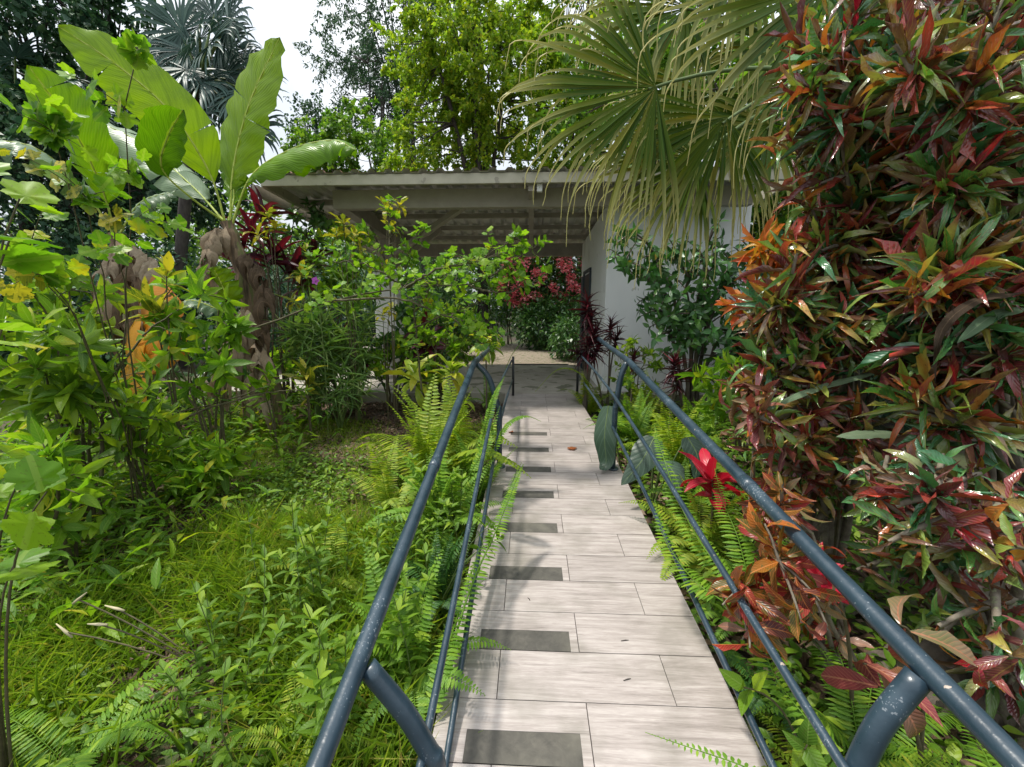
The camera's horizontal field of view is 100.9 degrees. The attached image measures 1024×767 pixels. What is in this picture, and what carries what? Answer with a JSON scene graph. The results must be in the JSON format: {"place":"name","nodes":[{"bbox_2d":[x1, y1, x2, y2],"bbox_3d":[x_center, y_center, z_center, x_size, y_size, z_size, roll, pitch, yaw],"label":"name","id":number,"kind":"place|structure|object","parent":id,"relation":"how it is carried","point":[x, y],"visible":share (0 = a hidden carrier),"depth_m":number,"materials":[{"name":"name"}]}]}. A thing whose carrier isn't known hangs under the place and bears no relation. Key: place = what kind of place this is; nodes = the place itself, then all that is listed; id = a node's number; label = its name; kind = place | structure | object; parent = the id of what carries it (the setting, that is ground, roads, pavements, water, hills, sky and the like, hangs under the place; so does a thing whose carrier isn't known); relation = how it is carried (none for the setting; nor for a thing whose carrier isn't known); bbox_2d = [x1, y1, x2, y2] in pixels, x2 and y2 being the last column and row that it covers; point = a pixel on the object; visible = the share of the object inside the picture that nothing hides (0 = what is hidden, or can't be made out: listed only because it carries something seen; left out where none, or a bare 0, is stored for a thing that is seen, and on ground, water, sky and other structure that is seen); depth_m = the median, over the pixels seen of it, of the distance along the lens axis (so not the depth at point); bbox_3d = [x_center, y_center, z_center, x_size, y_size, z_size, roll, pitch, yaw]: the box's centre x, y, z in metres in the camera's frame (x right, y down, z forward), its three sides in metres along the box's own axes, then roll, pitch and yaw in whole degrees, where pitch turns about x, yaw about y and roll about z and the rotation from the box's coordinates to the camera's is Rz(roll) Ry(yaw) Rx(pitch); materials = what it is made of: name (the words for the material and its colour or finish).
{"place":"outdoors","nodes":[
{"label":"outdoors","id":0,"kind":"place"},
{"bbox_2d":[1,415,496,766],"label":"grass","id":1,"kind":"structure","parent":0,"point":[316,428],"depth_m":3.37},
{"bbox_2d":[0,0,785,308],"label":"sky","id":2,"kind":"structure","parent":0,"point":[289,20],"materials":[{"name":"white"}]},
{"bbox_2d":[405,344,576,364],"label":"gravel yard","id":3,"kind":"structure","parent":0,"point":[523,354],"depth_m":10.03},
{"bbox_2d":[0,309,1018,766],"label":"ground","id":4,"kind":"structure","parent":0,"point":[960,457],"depth_m":2.51,"materials":[{"name":"soil"}]},
{"bbox_2d":[0,162,67,766],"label":"lobed leaf shrub","id":5,"kind":"object","parent":4,"relation":"on","point":[30,528],"visible":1,"depth_m":1.12,"materials":[{"name":"plant"}]},
{"bbox_2d":[0,410,114,575],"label":"pointed leaf shrub","id":6,"kind":"object","parent":4,"relation":"on","point":[72,491],"visible":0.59,"depth_m":1.97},
{"bbox_2d":[0,29,118,244],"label":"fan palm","id":7,"kind":"object","parent":4,"relation":"on","point":[7,51],"visible":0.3,"depth_m":8.26,"materials":[{"name":"green plant"}]},
{"bbox_2d":[0,292,127,525],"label":"pointed leaf shrub","id":8,"kind":"object","parent":4,"relation":"on","point":[70,388],"visible":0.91,"depth_m":2.27,"materials":[{"name":"plant"}]},
{"bbox_2d":[0,251,136,467],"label":"pointed leaf shrub","id":9,"kind":"object","parent":4,"relation":"on","point":[81,281],"visible":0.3,"depth_m":3.22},
{"bbox_2d":[0,65,188,438],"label":"banana plant","id":10,"kind":"object","parent":4,"relation":"on","point":[93,133],"visible":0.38,"depth_m":4.09,"materials":[{"name":"green plant"}]},
{"bbox_2d":[0,28,194,517],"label":"lobed leaf shrub","id":11,"kind":"object","parent":4,"relation":"on","point":[38,121],"visible":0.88,"depth_m":1.79,"materials":[{"name":"plant"}]},
{"bbox_2d":[4,652,207,766],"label":"fern","id":12,"kind":"object","parent":4,"relation":"on","point":[98,744],"visible":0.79,"depth_m":1.36,"materials":[{"name":"green plant"}]},
{"bbox_2d":[0,0,217,311],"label":"tree","id":13,"kind":"object","parent":4,"relation":"on","point":[86,14],"visible":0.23,"depth_m":9.26,"materials":[{"name":"green plant"}]},
{"bbox_2d":[44,358,192,509],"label":"pointed leaf shrub","id":14,"kind":"object","parent":4,"relation":"on","point":[149,413],"visible":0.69,"depth_m":2.61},
{"bbox_2d":[0,66,254,280],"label":"tree","id":15,"kind":"object","parent":4,"relation":"on","point":[14,96],"visible":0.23,"depth_m":9.14,"materials":[{"name":"green plant"}]},
{"bbox_2d":[56,592,209,672],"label":"seeding weed","id":16,"kind":"object","parent":4,"relation":"on","point":[67,633],"visible":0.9,"depth_m":1.64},
{"bbox_2d":[115,251,193,456],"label":"young shrub","id":17,"kind":"object","parent":4,"relation":"on","point":[157,303],"visible":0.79,"depth_m":2.93,"materials":[{"name":"yellow plant"}]},
{"bbox_2d":[147,659,199,728],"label":"weed","id":18,"kind":"object","parent":4,"relation":"on","point":[170,675],"visible":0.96,"depth_m":1.43,"materials":[{"name":"green plant"}]},
{"bbox_2d":[102,327,250,412],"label":"pointed leaf shrub","id":19,"kind":"object","parent":4,"relation":"on","point":[178,375],"visible":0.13,"depth_m":5.18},
{"bbox_2d":[0,383,365,664],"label":"undergrowth","id":20,"kind":"object","parent":4,"relation":"on","point":[108,517],"visible":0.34,"depth_m":2.56,"materials":[{"name":"green plant"}]},
{"bbox_2d":[131,262,259,474],"bbox_3d":[-2.416,-0.051,3.161,1.235,1.691,0.691,0,10,2],"label":"pointed leaf shrub","id":21,"kind":"object","parent":4,"relation":"on","point":[221,366],"visible":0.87,"depth_m":3.08,"materials":[{"name":"plant"}]},
{"bbox_2d":[80,300,312,475],"bbox_3d":[-2.443,0.043,2.997,1.873,1.253,0.670,-6,12,-31],"label":"arching shrub","id":22,"kind":"object","parent":4,"relation":"on","point":[174,405],"visible":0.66,"depth_m":2.97,"materials":[{"name":"green plant"}]},
{"bbox_2d":[141,426,252,509],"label":"pointed leaf shrub","id":23,"kind":"object","parent":4,"relation":"on","point":[200,469],"visible":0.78,"depth_m":2.91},
{"bbox_2d":[121,0,288,368],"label":"fan palm","id":24,"kind":"object","parent":4,"relation":"on","point":[204,87],"visible":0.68,"depth_m":7.71,"materials":[{"name":"green plant"}]},
{"bbox_2d":[58,24,357,437],"bbox_3d":[-2.915,-1.208,3.927,3.102,3.606,1.092,2,10,13],"label":"banana plant","id":25,"kind":"object","parent":4,"relation":"on","point":[167,110],"visible":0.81,"depth_m":3.83,"materials":[{"name":"green plant"}]},
{"bbox_2d":[179,581,238,686],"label":"weed","id":26,"kind":"object","parent":4,"relation":"on","point":[201,608],"visible":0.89,"depth_m":1.56,"materials":[{"name":"green plant"}]},
{"bbox_2d":[0,157,422,379],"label":"undergrowth","id":27,"kind":"object","parent":4,"relation":"on","point":[55,236],"visible":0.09,"depth_m":8.36,"materials":[{"name":"green plant"}]},
{"bbox_2d":[183,266,250,434],"bbox_3d":[-2.823,-0.264,4.025,0.582,1.660,0.264,-5,11,-24],"label":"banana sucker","id":28,"kind":"object","parent":4,"relation":"on","point":[220,274],"visible":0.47,"depth_m":3.91,"materials":[{"name":"green plant"}]},
{"bbox_2d":[195,656,261,766],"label":"weed","id":29,"kind":"object","parent":4,"relation":"on","point":[211,733],"visible":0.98,"depth_m":1.27,"materials":[{"name":"green plant"}]},
{"bbox_2d":[0,447,489,766],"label":"ground cover","id":30,"kind":"object","parent":4,"relation":"on","point":[190,735],"visible":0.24,"depth_m":1.63,"materials":[{"name":"green plant"}]},
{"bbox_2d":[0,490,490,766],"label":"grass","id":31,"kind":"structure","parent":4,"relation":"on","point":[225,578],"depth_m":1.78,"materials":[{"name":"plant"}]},
{"bbox_2d":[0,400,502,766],"bbox_3d":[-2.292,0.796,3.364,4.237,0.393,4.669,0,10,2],"label":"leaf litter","id":32,"kind":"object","parent":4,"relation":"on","point":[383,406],"visible":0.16,"depth_m":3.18,"materials":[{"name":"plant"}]},
{"bbox_2d":[195,185,316,360],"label":"ti plant","id":33,"kind":"object","parent":4,"relation":"on","point":[280,246],"visible":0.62,"depth_m":4.64,"materials":[{"name":"red plant"}]},
{"bbox_2d":[237,543,285,664],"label":"weed","id":34,"kind":"object","parent":4,"relation":"on","point":[263,617],"visible":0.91,"depth_m":1.68,"materials":[{"name":"green plant"}]},
{"bbox_2d":[243,205,288,395],"bbox_3d":[-2.507,-0.674,4.490,0.369,2.304,0.296,-2,10,-8],"label":"yellow croton","id":35,"kind":"object","parent":4,"relation":"on","point":[273,223],"visible":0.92,"depth_m":4.37,"materials":[{"name":"green plant"}]},
{"bbox_2d":[250,614,293,694],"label":"weed","id":36,"kind":"object","parent":4,"relation":"on","point":[277,628],"visible":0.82,"depth_m":1.54,"materials":[{"name":"green plant"}]},
{"bbox_2d":[240,196,336,401],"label":"leafy shrub","id":37,"kind":"object","parent":4,"relation":"on","point":[320,221],"visible":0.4,"depth_m":5.39,"materials":[{"name":"green plant"}]},
{"bbox_2d":[219,657,391,766],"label":"fern","id":38,"kind":"object","parent":4,"relation":"on","point":[352,727],"visible":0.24,"depth_m":1.34,"materials":[{"name":"green plant"}]},
{"bbox_2d":[275,89,340,236],"bbox_3d":[-7.113,-5.856,15.731,2.354,8.749,1.999,-4,11,-19],"label":"tree","id":39,"kind":"object","parent":4,"relation":"on","point":[308,104],"visible":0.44,"depth_m":14.66,"materials":[{"name":"green plant"}]},
{"bbox_2d":[262,279,362,426],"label":"narrow leaf plant","id":40,"kind":"object","parent":4,"relation":"on","point":[296,337],"visible":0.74,"depth_m":4.31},
{"bbox_2d":[289,602,346,743],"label":"weed","id":41,"kind":"object","parent":4,"relation":"on","point":[313,618],"visible":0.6,"depth_m":1.30,"materials":[{"name":"green plant"}]},
{"bbox_2d":[291,656,349,735],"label":"weed","id":42,"kind":"object","parent":4,"relation":"on","point":[326,691],"visible":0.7,"depth_m":1.22,"materials":[{"name":"green plant"}]},
{"bbox_2d":[269,324,396,416],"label":"leafy shrub","id":43,"kind":"object","parent":4,"relation":"on","point":[377,367],"visible":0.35,"depth_m":4.75,"materials":[{"name":"green plant"}]},
{"bbox_2d":[266,96,405,336],"bbox_3d":[-5.668,-5.241,14.605,4.964,7.999,4.653,0,10,2],"label":"tree","id":44,"kind":"object","parent":4,"relation":"on","point":[340,122],"visible":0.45,"depth_m":13.20,"materials":[{"name":"green plant"}]},
{"bbox_2d":[288,346,389,428],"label":"narrow leaf plant","id":45,"kind":"object","parent":4,"relation":"on","point":[338,402],"visible":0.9,"depth_m":4.32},
{"bbox_2d":[291,219,395,411],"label":"leafy shrub","id":46,"kind":"object","parent":4,"relation":"on","point":[330,282],"visible":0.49,"depth_m":4.78,"materials":[{"name":"green plant"}]},
{"bbox_2d":[323,212,368,422],"bbox_3d":[-1.686,-0.621,4.441,0.450,2.216,0.236,0,10,2],"label":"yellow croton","id":47,"kind":"object","parent":4,"relation":"on","point":[346,232],"visible":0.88,"depth_m":4.30,"materials":[{"name":"green plant"}]},
{"bbox_2d":[311,267,396,420],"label":"narrow leaf plant","id":48,"kind":"object","parent":4,"relation":"on","point":[361,355],"visible":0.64,"depth_m":4.48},
{"bbox_2d":[293,10,443,167],"bbox_3d":[-5.653,-8.398,18.092,5.782,12.766,5.307,0,10,2],"label":"tree","id":49,"kind":"object","parent":4,"relation":"on","point":[382,93],"visible":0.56,"depth_m":16.68,"materials":[{"name":"green plant"}]},
{"bbox_2d":[196,223,552,388],"bbox_3d":[-1.161,-0.532,3.230,2.924,1.254,0.427,1,10,7],"label":"arching shrub","id":50,"kind":"object","parent":4,"relation":"on","point":[469,326],"visible":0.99,"depth_m":3.06,"materials":[{"name":"green plant"}]},
{"bbox_2d":[344,433,416,513],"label":"fern","id":51,"kind":"object","parent":4,"relation":"on","point":[382,495],"visible":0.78,"depth_m":2.81,"materials":[{"name":"green plant"}]},
{"bbox_2d":[310,0,465,317],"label":"tree","id":52,"kind":"object","parent":4,"relation":"on","point":[371,7],"visible":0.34,"depth_m":17.91,"materials":[{"name":"green plant"}]},
{"bbox_2d":[0,159,780,324],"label":"woodland","id":53,"kind":"object","parent":4,"relation":"on","point":[200,233],"visible":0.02,"depth_m":24.65,"materials":[{"name":"green plant"}]},
{"bbox_2d":[300,193,507,389],"bbox_3d":[-0.869,-0.747,3.583,1.690,1.670,0.471,0,10,2],"label":"arching shrub","id":54,"kind":"object","parent":4,"relation":"on","point":[389,272],"visible":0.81,"depth_m":3.57,"materials":[{"name":"green plant"}]},
{"bbox_2d":[379,595,428,698],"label":"weed","id":55,"kind":"object","parent":4,"relation":"on","point":[396,608],"visible":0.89,"depth_m":1.46,"materials":[{"name":"green plant"}]},
{"bbox_2d":[381,354,442,423],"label":"ti plant","id":56,"kind":"object","parent":4,"relation":"on","point":[412,374],"visible":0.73,"depth_m":4.07,"materials":[{"name":"green plant"}]},
{"bbox_2d":[318,464,523,752],"bbox_3d":[-0.340,0.822,1.737,0.758,0.623,1.103,0,10,2],"label":"fern","id":57,"kind":"object","parent":4,"relation":"on","point":[423,700],"visible":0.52,"depth_m":1.55,"materials":[{"name":"green plant"}]},
{"bbox_2d":[271,225,581,350],"bbox_3d":[-1.849,-3.113,12.538,9.896,4.596,3.633,0,10,2],"label":"bush","id":58,"kind":"object","parent":4,"relation":"on","point":[533,326],"visible":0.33,"depth_m":11.70,"materials":[{"name":"green plant"}]},
{"bbox_2d":[383,323,473,415],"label":"leafy shrub","id":59,"kind":"object","parent":4,"relation":"on","point":[452,349],"visible":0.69,"depth_m":4.79,"materials":[{"name":"green plant"}]},
{"bbox_2d":[380,521,476,624],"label":"fern","id":60,"kind":"object","parent":4,"relation":"on","point":[443,577],"visible":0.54,"depth_m":1.95,"materials":[{"name":"green plant"}]},
{"bbox_2d":[390,290,476,405],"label":"leafy shrub","id":61,"kind":"object","parent":4,"relation":"on","point":[401,310],"visible":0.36,"depth_m":5.20,"materials":[{"name":"green plant"}]},
{"bbox_2d":[353,444,521,556],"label":"fern","id":62,"kind":"object","parent":4,"relation":"on","point":[439,482],"visible":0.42,"depth_m":2.39,"materials":[{"name":"green plant"}]},
{"bbox_2d":[354,370,530,512],"bbox_3d":[-0.513,0.368,3.056,1.003,0.914,1.412,-6,12,-30],"label":"fern","id":63,"kind":"object","parent":4,"relation":"on","point":[424,443],"visible":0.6,"depth_m":3.00,"materials":[{"name":"green plant"}]},
{"bbox_2d":[387,367,516,471],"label":"fern","id":64,"kind":"object","parent":4,"relation":"on","point":[461,429],"visible":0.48,"depth_m":3.32,"materials":[{"name":"green plant"}]},
{"bbox_2d":[369,0,595,343],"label":"tree","id":65,"kind":"object","parent":4,"relation":"on","point":[473,98],"visible":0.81,"depth_m":11.24,"materials":[{"name":"green plant"}]},
{"bbox_2d":[447,376,539,503],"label":"fern","id":66,"kind":"object","parent":4,"relation":"on","point":[472,470],"visible":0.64,"depth_m":2.82,"materials":[{"name":"green plant"}]},
{"bbox_2d":[228,164,800,405],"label":"garden pavilion","id":67,"kind":"structure","parent":4,"relation":"on","point":[459,208],"depth_m":5.47,"materials":[{"name":"concrete"}]},
{"bbox_2d":[496,256,581,346],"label":"flowering bush","id":68,"kind":"object","parent":4,"relation":"on","point":[533,272],"visible":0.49,"depth_m":11.85,"materials":[{"name":"red plant"}]},
{"bbox_2d":[539,306,579,360],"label":"bush","id":69,"kind":"object","parent":4,"relation":"on","point":[559,339],"visible":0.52,"depth_m":9.28,"materials":[{"name":"green plant"}]},
{"bbox_2d":[482,0,672,269],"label":"tree","id":70,"kind":"object","parent":4,"relation":"on","point":[553,63],"visible":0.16,"depth_m":12.31,"materials":[{"name":"green plant"}]},
{"bbox_2d":[566,288,615,410],"bbox_3d":[0.892,-0.343,4.880,0.585,1.505,0.545,0,10,2],"label":"red dracaena","id":71,"kind":"object","parent":4,"relation":"on","point":[589,340],"visible":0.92,"depth_m":4.82,"materials":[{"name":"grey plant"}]},
{"bbox_2d":[594,405,621,470],"bbox_3d":[0.756,0.475,3.230,0.252,0.596,0.260,0,10,2],"label":"elephant ear","id":72,"kind":"object","parent":4,"relation":"on","point":[605,440],"visible":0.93,"depth_m":3.20},
{"bbox_2d":[585,386,678,442],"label":"fern","id":73,"kind":"object","parent":4,"relation":"on","point":[642,427],"visible":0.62,"depth_m":3.96,"materials":[{"name":"green plant"}]},
{"bbox_2d":[609,334,664,414],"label":"leafy shrub","id":74,"kind":"object","parent":4,"relation":"on","point":[655,365],"visible":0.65,"depth_m":4.58,"materials":[{"name":"green plant"}]},
{"bbox_2d":[496,0,824,429],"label":"fan palm","id":75,"kind":"object","parent":4,"relation":"on","point":[693,138],"visible":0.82,"depth_m":2.65,"materials":[{"name":"green plant"}]},
{"bbox_2d":[621,435,704,512],"bbox_3d":[0.998,0.615,2.737,0.367,0.551,0.590,8,13,39],"label":"elephant ear","id":76,"kind":"object","parent":4,"relation":"on","point":[642,461],"visible":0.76,"depth_m":2.66},
{"bbox_2d":[520,0,824,222],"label":"tree","id":77,"kind":"object","parent":4,"relation":"on","point":[566,123],"visible":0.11,"depth_m":9.36,"materials":[{"name":"green plant"}]},
{"bbox_2d":[616,384,736,482],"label":"fern","id":78,"kind":"object","parent":4,"relation":"on","point":[674,442],"visible":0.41,"depth_m":3.24,"materials":[{"name":"green plant"}]},
{"bbox_2d":[605,210,753,414],"bbox_3d":[1.843,-0.681,4.568,1.764,2.287,1.002,0,10,2],"label":"weeping fig","id":79,"kind":"object","parent":4,"relation":"on","point":[697,316],"visible":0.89,"depth_m":4.41,"materials":[{"name":"green plant"}]},
{"bbox_2d":[621,475,774,611],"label":"fern","id":80,"kind":"object","parent":4,"relation":"on","point":[714,535],"visible":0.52,"depth_m":2.29,"materials":[{"name":"green plant"}]},
{"bbox_2d":[679,448,750,558],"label":"pink ti plant","id":81,"kind":"object","parent":4,"relation":"on","point":[705,465],"visible":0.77,"depth_m":2.29,"materials":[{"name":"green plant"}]},
{"bbox_2d":[675,350,778,462],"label":"leafy shrub","id":82,"kind":"object","parent":4,"relation":"on","point":[720,366],"visible":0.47,"depth_m":3.19,"materials":[{"name":"green plant"}]},
{"bbox_2d":[653,425,836,766],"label":"fern","id":83,"kind":"object","parent":4,"relation":"on","point":[711,613],"visible":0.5,"depth_m":1.69,"materials":[{"name":"green plant"}]},
{"bbox_2d":[714,214,816,500],"bbox_3d":[1.255,0.098,2.188,0.573,1.830,0.375,-6,12,-32],"label":"croton","id":84,"kind":"object","parent":4,"relation":"on","point":[754,261],"visible":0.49,"depth_m":2.05,"materials":[{"name":"red plant"}]},
{"bbox_2d":[709,640,833,742],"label":"fern","id":85,"kind":"object","parent":4,"relation":"on","point":[761,703],"visible":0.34,"depth_m":1.54,"materials":[{"name":"green plant"}]},
{"bbox_2d":[719,668,842,766],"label":"broad leaf weed","id":86,"kind":"object","parent":4,"relation":"on","point":[804,753],"visible":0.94,"depth_m":1.13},
{"bbox_2d":[704,468,873,671],"bbox_3d":[0.986,0.758,1.480,0.478,0.872,0.875,8,13,38],"label":"croton","id":87,"kind":"object","parent":4,"relation":"on","point":[787,565],"visible":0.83,"depth_m":1.25,"materials":[{"name":"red plant"}]},
{"bbox_2d":[588,397,1023,766],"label":"ground cover","id":88,"kind":"object","parent":4,"relation":"on","point":[813,698],"visible":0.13,"depth_m":1.84,"materials":[{"name":"green plant"}]},
{"bbox_2d":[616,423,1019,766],"bbox_3d":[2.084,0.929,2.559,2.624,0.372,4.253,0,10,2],"label":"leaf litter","id":89,"kind":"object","parent":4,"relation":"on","point":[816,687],"visible":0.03,"depth_m":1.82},
{"bbox_2d":[716,347,909,541],"bbox_3d":[1.346,0.459,1.958,0.849,1.249,0.635,0,10,2],"label":"croton","id":90,"kind":"object","parent":89,"relation":"on","point":[808,446],"visible":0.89,"depth_m":1.79,"materials":[{"name":"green plant"}]},
{"bbox_2d":[727,196,928,563],"bbox_3d":[1.465,0.075,1.999,1.069,1.976,0.715,0,10,2],"label":"croton","id":91,"kind":"object","parent":4,"relation":"on","point":[801,310],"visible":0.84,"depth_m":1.80,"materials":[{"name":"green plant"}]},
{"bbox_2d":[750,711,954,766],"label":"fern","id":92,"kind":"object","parent":4,"relation":"on","point":[786,754],"visible":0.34,"depth_m":1.22,"materials":[{"name":"green plant"}]},
{"bbox_2d":[745,0,968,528],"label":"croton","id":93,"kind":"object","parent":4,"relation":"on","point":[820,82],"visible":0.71,"depth_m":1.72,"materials":[{"name":"green plant"}]},
{"bbox_2d":[752,632,965,766],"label":"fern","id":94,"kind":"object","parent":4,"relation":"on","point":[844,715],"visible":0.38,"depth_m":1.37,"materials":[{"name":"green plant"}]},
{"bbox_2d":[757,292,1023,438],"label":"strap leaf plant","id":95,"kind":"object","parent":4,"relation":"on","point":[975,326],"visible":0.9,"depth_m":1.34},
{"bbox_2d":[821,594,976,764],"bbox_3d":[1.058,0.916,1.127,0.298,0.717,0.270,0,10,2],"label":"maroon croton","id":96,"kind":"object","parent":4,"relation":"on","point":[842,677],"visible":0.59,"depth_m":1.11,"materials":[{"name":"red plant"}]},
{"bbox_2d":[832,428,1023,730],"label":"croton","id":97,"kind":"object","parent":4,"relation":"on","point":[940,534],"visible":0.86,"depth_m":1.33,"materials":[{"name":"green plant"}]},
{"bbox_2d":[839,196,1023,562],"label":"croton","id":98,"kind":"object","parent":4,"relation":"on","point":[980,374],"visible":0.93,"depth_m":1.44,"materials":[{"name":"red plant"}]},
{"bbox_2d":[866,628,1004,728],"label":"plant","id":99,"kind":"object","parent":4,"relation":"on","point":[932,650],"visible":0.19,"depth_m":1.53,"materials":[{"name":"red plant"}]},
{"bbox_2d":[850,0,1023,596],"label":"croton","id":100,"kind":"object","parent":4,"relation":"on","point":[962,127],"visible":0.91,"depth_m":1.37,"materials":[{"name":"red plant"}]},
{"bbox_2d":[965,468,1023,684],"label":"broad leaf croton","id":101,"kind":"object","parent":4,"relation":"on","point":[994,668],"visible":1,"depth_m":1.07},
{"bbox_2d":[433,393,766,766],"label":"path","id":102,"kind":"structure","parent":0,"point":[576,567],"depth_m":1.68,"materials":[{"name":"tile"}]},
{"bbox_2d":[305,346,513,766],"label":"handrail","id":103,"kind":"object","parent":102,"relation":"on","point":[376,678],"visible":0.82,"depth_m":1.08,"materials":[{"name":"metal"}]},
{"bbox_2d":[576,336,1023,766],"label":"handrail","id":104,"kind":"object","parent":102,"relation":"on","point":[902,696],"visible":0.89,"depth_m":0.92,"materials":[{"name":"metal"}]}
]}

